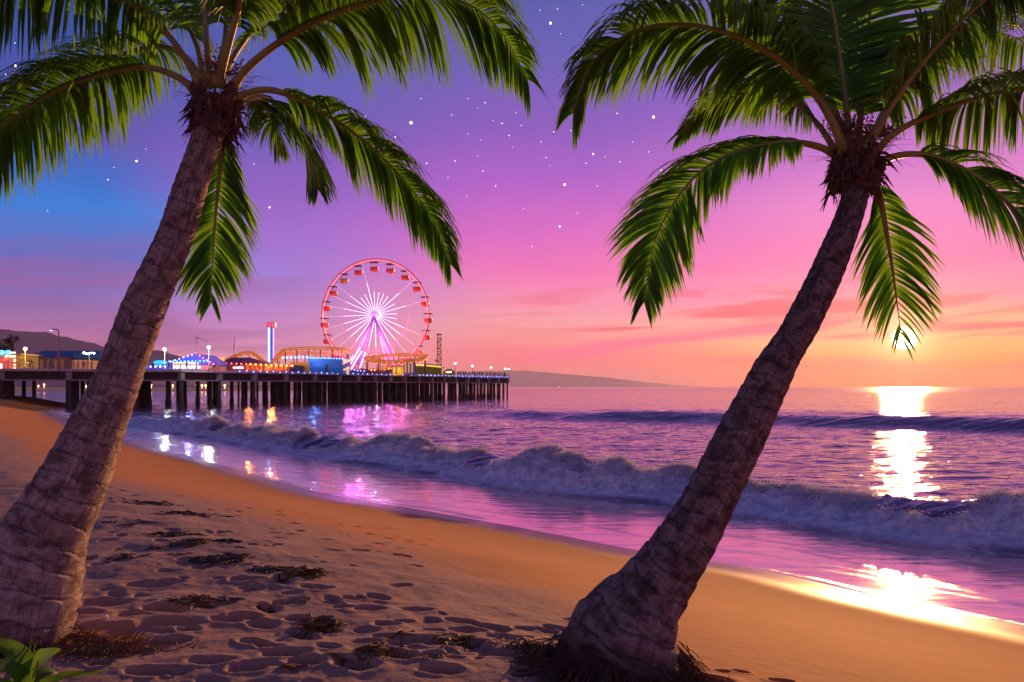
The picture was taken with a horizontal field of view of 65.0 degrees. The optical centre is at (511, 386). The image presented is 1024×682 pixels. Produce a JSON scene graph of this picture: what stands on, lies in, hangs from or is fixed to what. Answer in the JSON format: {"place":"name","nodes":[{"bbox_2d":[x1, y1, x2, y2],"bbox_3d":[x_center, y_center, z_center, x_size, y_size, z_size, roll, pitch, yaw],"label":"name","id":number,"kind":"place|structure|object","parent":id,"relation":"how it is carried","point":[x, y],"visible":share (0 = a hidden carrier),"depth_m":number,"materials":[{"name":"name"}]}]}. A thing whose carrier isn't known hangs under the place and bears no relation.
{"place":"outdoors","nodes":[
{"label":"outdoors","id":0,"kind":"place"},
{"bbox_2d":[0,329,321,386],"bbox_3d":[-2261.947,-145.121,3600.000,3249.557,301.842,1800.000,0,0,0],"label":"hills","id":1,"kind":"structure","parent":0,"point":[34,342],"depth_m":3567.55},
{"bbox_2d":[308,357,350,373],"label":"blue box building","id":2,"kind":"structure","parent":0,"point":[340,365],"depth_m":186.00,"materials":[{"name":"teal"}]},
{"bbox_2d":[0,395,1023,681],"bbox_3d":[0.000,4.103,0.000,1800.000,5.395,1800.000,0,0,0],"label":"sand","id":3,"kind":"structure","parent":0,"point":[418,571],"depth_m":8.89,"materials":[{"name":"brown sand"}]},
{"bbox_2d":[0,338,15,394],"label":"fan palm","id":4,"kind":"object","parent":3,"relation":"on","point":[7,347],"visible":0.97,"depth_m":181.85,"materials":[{"name":"green plant"}]},
{"bbox_2d":[6,335,20,387],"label":"fan palm","id":5,"kind":"object","parent":3,"relation":"on","point":[14,338],"visible":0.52,"depth_m":189.91,"materials":[{"name":"green plant"}]},
{"bbox_2d":[0,635,106,681],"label":"beach plant","id":6,"kind":"object","parent":3,"relation":"on","point":[21,663],"visible":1,"depth_m":4.77,"materials":[{"name":"green plant"}]},
{"bbox_2d":[31,628,201,664],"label":"palm litter","id":7,"kind":"object","parent":3,"relation":"on","point":[132,644],"visible":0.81,"depth_m":5.96,"materials":[{"name":"brown plant"}]},
{"bbox_2d":[106,558,128,563],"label":"seaweed clump","id":8,"kind":"object","parent":3,"relation":"on","point":[112,559],"visible":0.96,"depth_m":8.95,"materials":[{"name":"brown plant"}]},
{"bbox_2d":[109,553,136,557],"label":"seaweed clump","id":9,"kind":"object","parent":3,"relation":"on","point":[120,555],"visible":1,"depth_m":9.16,"materials":[{"name":"brown plant"}]},
{"bbox_2d":[116,522,140,525],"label":"seaweed clump","id":10,"kind":"object","parent":3,"relation":"on","point":[131,524],"visible":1,"depth_m":11.29,"materials":[{"name":"black plant"}]},
{"bbox_2d":[117,554,149,558],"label":"seaweed clump","id":11,"kind":"object","parent":3,"relation":"on","point":[131,556],"visible":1,"depth_m":9.06,"materials":[{"name":"brown plant"}]},
{"bbox_2d":[109,498,188,508],"bbox_3d":[-6.200,1.995,13.938,1.450,0.150,0.837,0,0,0],"label":"seaweed clump","id":12,"kind":"object","parent":3,"relation":"on","point":[138,502],"visible":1,"depth_m":13.85,"materials":[{"name":"black plant"}]},
{"bbox_2d":[146,544,162,549],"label":"seaweed clump","id":13,"kind":"object","parent":3,"relation":"on","point":[154,547],"visible":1,"depth_m":9.65,"materials":[{"name":"brown plant"}]},
{"bbox_2d":[144,531,195,536],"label":"seaweed clump","id":14,"kind":"object","parent":3,"relation":"on","point":[169,534],"visible":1,"depth_m":10.64,"materials":[{"name":"black plant"}]},
{"bbox_2d":[164,553,186,555],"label":"seaweed clump","id":15,"kind":"object","parent":3,"relation":"on","point":[176,554],"visible":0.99,"depth_m":9.29,"materials":[{"name":"brown plant"}]},
{"bbox_2d":[164,541,189,547],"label":"seaweed clump","id":16,"kind":"object","parent":3,"relation":"on","point":[172,544],"visible":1,"depth_m":9.81,"materials":[{"name":"black plant"}]},
{"bbox_2d":[160,510,217,517],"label":"seaweed clump","id":17,"kind":"object","parent":3,"relation":"on","point":[187,512],"visible":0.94,"depth_m":12.79,"materials":[{"name":"black plant"}]},
{"bbox_2d":[171,538,213,547],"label":"seaweed clump","id":18,"kind":"object","parent":3,"relation":"on","point":[198,541],"visible":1,"depth_m":9.93,"materials":[{"name":"black plant"}]},
{"bbox_2d":[165,592,228,609],"bbox_3d":[-2.815,1.969,7.221,0.529,0.149,0.617,0,0,-29],"label":"seaweed clump","id":19,"kind":"object","parent":3,"relation":"on","point":[196,600],"visible":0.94,"depth_m":7.17,"materials":[{"name":"brown plant"}]},
{"bbox_2d":[188,552,264,567],"bbox_3d":[-3.208,1.953,9.013,0.913,0.094,0.661,0,0,0],"label":"seaweed clump","id":20,"kind":"object","parent":3,"relation":"on","point":[230,557],"visible":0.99,"depth_m":9.01,"materials":[{"name":"brown plant"}]},
{"bbox_2d":[211,538,242,542],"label":"seaweed clump","id":21,"kind":"object","parent":3,"relation":"on","point":[226,540],"visible":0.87,"depth_m":10.15,"materials":[{"name":"black plant"}]},
{"bbox_2d":[213,598,245,602],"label":"seaweed clump","id":22,"kind":"object","parent":3,"relation":"on","point":[233,599],"visible":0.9,"depth_m":7.25,"materials":[{"name":"brown plant"}]},
{"bbox_2d":[254,603,276,613],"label":"seaweed clump","id":23,"kind":"object","parent":3,"relation":"on","point":[270,609],"visible":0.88,"depth_m":7.18,"materials":[{"name":"brown plant"}]},
{"bbox_2d":[249,565,298,581],"bbox_3d":[-2.547,1.978,8.609,0.582,0.092,0.436,0,0,22],"label":"seaweed clump","id":24,"kind":"object","parent":3,"relation":"on","point":[271,569],"visible":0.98,"depth_m":8.58,"materials":[{"name":"brown plant"}]},
{"bbox_2d":[0,0,548,658],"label":"palm tree","id":25,"kind":"object","parent":3,"relation":"on","point":[48,520],"visible":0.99,"depth_m":6.29,"materials":[{"name":"green plant"}]},
{"bbox_2d":[277,663,309,671],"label":"seaweed clump","id":26,"kind":"object","parent":3,"relation":"on","point":[291,665],"visible":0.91,"depth_m":5.43,"materials":[{"name":"brown plant"}]},
{"bbox_2d":[292,597,310,603],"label":"seaweed clump","id":27,"kind":"object","parent":3,"relation":"on","point":[303,600],"visible":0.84,"depth_m":7.37,"materials":[{"name":"brown plant"}]},
{"bbox_2d":[277,564,337,582],"bbox_3d":[-2.202,1.956,8.388,0.544,0.130,0.559,0,0,18],"label":"seaweed clump","id":28,"kind":"object","parent":3,"relation":"on","point":[307,573],"visible":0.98,"depth_m":8.37,"materials":[{"name":"brown plant"}]},
{"bbox_2d":[299,613,318,620],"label":"seaweed clump","id":29,"kind":"object","parent":3,"relation":"on","point":[309,617],"visible":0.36,"depth_m":6.83,"materials":[{"name":"brown plant"}]},
{"bbox_2d":[290,615,348,639],"bbox_3d":[-1.566,1.975,6.584,0.457,0.160,0.405,0,0,0],"label":"seaweed clump","id":30,"kind":"object","parent":3,"relation":"on","point":[322,623],"visible":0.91,"depth_m":6.53,"materials":[{"name":"brown plant"}]},
{"bbox_2d":[325,650,367,666],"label":"seaweed clump","id":31,"kind":"object","parent":3,"relation":"on","point":[343,659],"visible":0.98,"depth_m":5.68,"materials":[{"name":"brown plant"}]},
{"bbox_2d":[351,640,409,666],"bbox_3d":[-0.955,1.936,5.809,0.404,0.184,0.420,0,0,0],"label":"seaweed clump","id":32,"kind":"object","parent":3,"relation":"on","point":[379,649],"visible":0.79,"depth_m":5.74,"materials":[{"name":"brown plant"}]},
{"bbox_2d":[387,629,415,645],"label":"seaweed clump","id":33,"kind":"object","parent":3,"relation":"on","point":[401,632],"visible":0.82,"depth_m":6.30,"materials":[{"name":"brown plant"}]},
{"bbox_2d":[418,654,445,659],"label":"seaweed clump","id":34,"kind":"object","parent":3,"relation":"on","point":[431,656],"visible":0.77,"depth_m":5.71,"materials":[{"name":"brown plant"}]},
{"bbox_2d":[428,632,491,651],"bbox_3d":[-0.460,2.001,6.245,0.460,0.147,0.420,0,0,39],"label":"seaweed clump","id":35,"kind":"object","parent":3,"relation":"on","point":[453,639],"visible":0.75,"depth_m":6.26,"materials":[{"name":"brown plant"}]},
{"bbox_2d":[489,636,555,660],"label":"palm litter","id":36,"kind":"object","parent":3,"relation":"on","point":[525,644],"visible":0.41,"depth_m":6.10,"materials":[{"name":"brown plant"}]},
{"bbox_2d":[673,666,730,681],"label":"palm litter","id":37,"kind":"object","parent":3,"relation":"on","point":[708,679],"visible":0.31,"depth_m":5.56,"materials":[{"name":"brown plant"}]},
{"bbox_2d":[504,0,1023,681],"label":"palm tree","id":38,"kind":"object","parent":3,"relation":"on","point":[832,58],"visible":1,"depth_m":5.85,"materials":[{"name":"green plant"}]},
{"bbox_2d":[0,0,1023,386],"label":"sky","id":39,"kind":"structure","parent":0,"point":[555,304],"materials":[{"name":"purple"}]},
{"bbox_2d":[15,387,1023,625],"bbox_3d":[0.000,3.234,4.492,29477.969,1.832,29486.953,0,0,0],"label":"sea water","id":40,"kind":"structure","parent":0,"point":[933,451],"depth_m":37.31,"materials":[{"name":"purple liquid"}]},
{"bbox_2d":[0,362,508,407],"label":"pier","id":41,"kind":"structure","parent":40,"relation":"in","point":[346,387],"depth_m":180.31,"materials":[{"name":"wood"}]},
{"bbox_2d":[0,350,13,367],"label":"red kiosk","id":42,"kind":"object","parent":41,"relation":"on","point":[2,359],"visible":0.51,"depth_m":143.79,"materials":[{"name":"red"}]},
{"bbox_2d":[5,350,10,367],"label":"globe light","id":43,"kind":"object","parent":41,"relation":"on","point":[7,352],"visible":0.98,"depth_m":143.89,"materials":[{"name":"glass"}]},
{"bbox_2d":[4,352,43,368],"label":"lit kiosk","id":44,"kind":"object","parent":41,"relation":"on","point":[17,357],"visible":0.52,"depth_m":147.13,"materials":[{"name":"yellow"}]},
{"bbox_2d":[49,329,59,368],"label":"street lamp","id":45,"kind":"object","parent":41,"relation":"on","point":[58,347],"visible":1,"depth_m":140.89,"materials":[{"name":"brown"}]},
{"bbox_2d":[36,351,102,368],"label":"exhibition hall","id":46,"kind":"structure","parent":41,"relation":"on","point":[66,357],"depth_m":160.00,"materials":[{"name":"beige paint"}]},
{"bbox_2d":[72,352,101,368],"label":"side hall","id":47,"kind":"structure","parent":41,"relation":"on","point":[79,357],"depth_m":157.70,"materials":[{"name":"brown paint"}]},
{"bbox_2d":[83,352,94,368],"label":"floodlight mast","id":48,"kind":"object","parent":41,"relation":"on","point":[88,356],"visible":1,"depth_m":151.95,"materials":[{"name":"metal"}]},
{"bbox_2d":[146,360,170,369],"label":"snack stall","id":49,"kind":"object","parent":41,"relation":"on","point":[160,363],"visible":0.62,"depth_m":157.00,"materials":[{"name":"blue"}]},
{"bbox_2d":[167,353,228,370],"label":"games arcade","id":50,"kind":"object","parent":41,"relation":"on","point":[201,359],"visible":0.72,"depth_m":159.87,"materials":[{"name":"blue"}]},
{"bbox_2d":[194,335,208,369],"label":"mast","id":51,"kind":"object","parent":41,"relation":"on","point":[196,338],"visible":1,"depth_m":149.93,"materials":[{"name":"grey metal"}]},
{"bbox_2d":[219,358,304,372],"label":"bumper hall","id":52,"kind":"structure","parent":41,"relation":"on","point":[248,363],"depth_m":172.00,"materials":[{"name":"red"}]},
{"bbox_2d":[267,322,276,363],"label":"drop tower","id":53,"kind":"structure","parent":41,"relation":"on","point":[271,326],"depth_m":211.42,"materials":[{"name":"blue"}]},
{"bbox_2d":[224,347,350,363],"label":"roller coaster","id":54,"kind":"object","parent":41,"relation":"on","point":[281,353],"visible":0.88,"depth_m":205.08,"materials":[{"name":"orange metal"}]},
{"bbox_2d":[282,356,309,372],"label":"food court","id":55,"kind":"object","parent":41,"relation":"on","point":[306,365],"visible":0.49,"depth_m":184.00,"materials":[{"name":"brown"}]},
{"bbox_2d":[320,258,431,367],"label":"ferris wheel","id":56,"kind":"object","parent":41,"relation":"on","point":[375,316],"visible":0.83,"depth_m":224.06,"materials":[{"name":"red metal"}]},
{"bbox_2d":[351,364,402,373],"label":"boarding platform","id":57,"kind":"structure","parent":41,"relation":"on","point":[374,370],"depth_m":213.50,"materials":[{"name":"red"}]},
{"bbox_2d":[363,353,428,374],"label":"roller coaster","id":58,"kind":"object","parent":41,"relation":"on","point":[371,359],"visible":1,"depth_m":206.54,"materials":[{"name":"orange metal"}]},
{"bbox_2d":[391,366,403,374],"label":"ticket booth","id":59,"kind":"object","parent":41,"relation":"on","point":[399,370],"visible":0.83,"depth_m":205.00,"materials":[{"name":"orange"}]},
{"bbox_2d":[403,360,415,374],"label":"control cabin","id":60,"kind":"object","parent":41,"relation":"on","point":[408,368],"visible":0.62,"depth_m":208.00,"materials":[{"name":"blue"}]},
{"bbox_2d":[416,364,442,374],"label":"marquee","id":61,"kind":"object","parent":41,"relation":"on","point":[432,369],"visible":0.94,"depth_m":212.00,"materials":[{"name":"yellow fabric"}]},
{"bbox_2d":[435,334,443,375],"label":"lattice tower","id":62,"kind":"structure","parent":41,"relation":"on","point":[440,358],"depth_m":221.34,"materials":[{"name":"brown metal"}]},
{"bbox_2d":[443,369,455,374],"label":"marquee","id":63,"kind":"object","parent":41,"relation":"on","point":[449,372],"visible":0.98,"depth_m":224.00,"materials":[{"name":"green fabric"}]},
{"bbox_2d":[189,413,1023,529],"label":"wave","id":64,"kind":"object","parent":40,"relation":"on","point":[276,431],"visible":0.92,"depth_m":29.53,"materials":[{"name":"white liquid"}]},
{"bbox_2d":[382,370,704,386],"bbox_3d":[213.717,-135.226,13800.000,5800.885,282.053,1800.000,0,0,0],"label":"mountains","id":65,"kind":"structure","parent":0,"point":[523,378],"depth_m":13420.72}
]}

